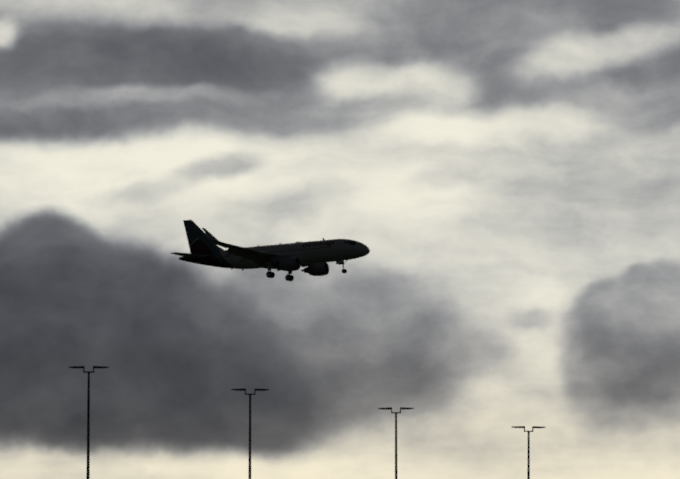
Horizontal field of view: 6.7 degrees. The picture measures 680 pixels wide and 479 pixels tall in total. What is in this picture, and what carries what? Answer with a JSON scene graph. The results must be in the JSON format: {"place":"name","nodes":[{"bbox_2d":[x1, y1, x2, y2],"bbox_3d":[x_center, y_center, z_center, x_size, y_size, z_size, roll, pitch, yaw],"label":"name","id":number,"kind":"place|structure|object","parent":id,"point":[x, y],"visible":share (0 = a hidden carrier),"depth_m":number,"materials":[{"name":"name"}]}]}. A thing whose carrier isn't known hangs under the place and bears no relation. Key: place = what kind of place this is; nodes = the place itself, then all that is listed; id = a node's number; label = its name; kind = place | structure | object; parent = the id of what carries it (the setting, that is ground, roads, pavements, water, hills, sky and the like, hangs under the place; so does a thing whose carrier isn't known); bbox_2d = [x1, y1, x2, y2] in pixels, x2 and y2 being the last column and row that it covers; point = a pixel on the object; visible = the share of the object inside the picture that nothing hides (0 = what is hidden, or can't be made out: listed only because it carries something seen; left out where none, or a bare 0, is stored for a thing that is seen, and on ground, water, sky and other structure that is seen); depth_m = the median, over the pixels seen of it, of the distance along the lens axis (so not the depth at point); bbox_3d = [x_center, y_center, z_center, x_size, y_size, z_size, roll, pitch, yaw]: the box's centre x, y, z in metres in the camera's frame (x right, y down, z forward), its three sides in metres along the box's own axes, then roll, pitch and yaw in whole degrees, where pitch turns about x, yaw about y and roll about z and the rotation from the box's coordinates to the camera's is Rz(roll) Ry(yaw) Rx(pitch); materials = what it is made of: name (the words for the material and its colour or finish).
{"place":"outdoors","nodes":[
{"label":"outdoors","id":0,"kind":"place"},
{"bbox_2d":[69,366,108,478],"bbox_3d":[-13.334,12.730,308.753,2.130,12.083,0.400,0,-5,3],"label":"street lamp","id":1,"kind":"object","parent":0,"point":[88,432],"visible":1,"depth_m":309.02,"materials":[{"name":"metal"}]},
{"bbox_2d":[231,388,268,478],"bbox_3d":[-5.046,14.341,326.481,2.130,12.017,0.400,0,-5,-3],"label":"street lamp","id":2,"kind":"object","parent":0,"point":[244,389],"visible":1,"depth_m":326.79,"materials":[{"name":"metal"}]},
{"bbox_2d":[171,220,369,280],"bbox_3d":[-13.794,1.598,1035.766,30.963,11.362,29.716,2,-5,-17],"label":"airplane","id":3,"kind":"object","parent":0,"point":[313,256],"visible":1,"depth_m":1030.36,"materials":[{"name":"paint"}]},
{"bbox_2d":[0,0,679,478],"label":"sky","id":4,"kind":"structure","parent":0,"point":[508,171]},
{"bbox_2d":[378,407,413,478],"bbox_3d":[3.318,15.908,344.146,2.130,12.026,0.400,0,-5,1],"label":"street lamp","id":5,"kind":"object","parent":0,"point":[388,408],"visible":1,"depth_m":344.52,"materials":[{"name":"metal"}]},
{"bbox_2d":[512,426,545,478],"bbox_3d":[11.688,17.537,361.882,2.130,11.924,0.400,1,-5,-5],"label":"street lamp","id":6,"kind":"object","parent":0,"point":[528,472],"visible":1,"depth_m":362.21,"materials":[{"name":"metal"}]}
]}

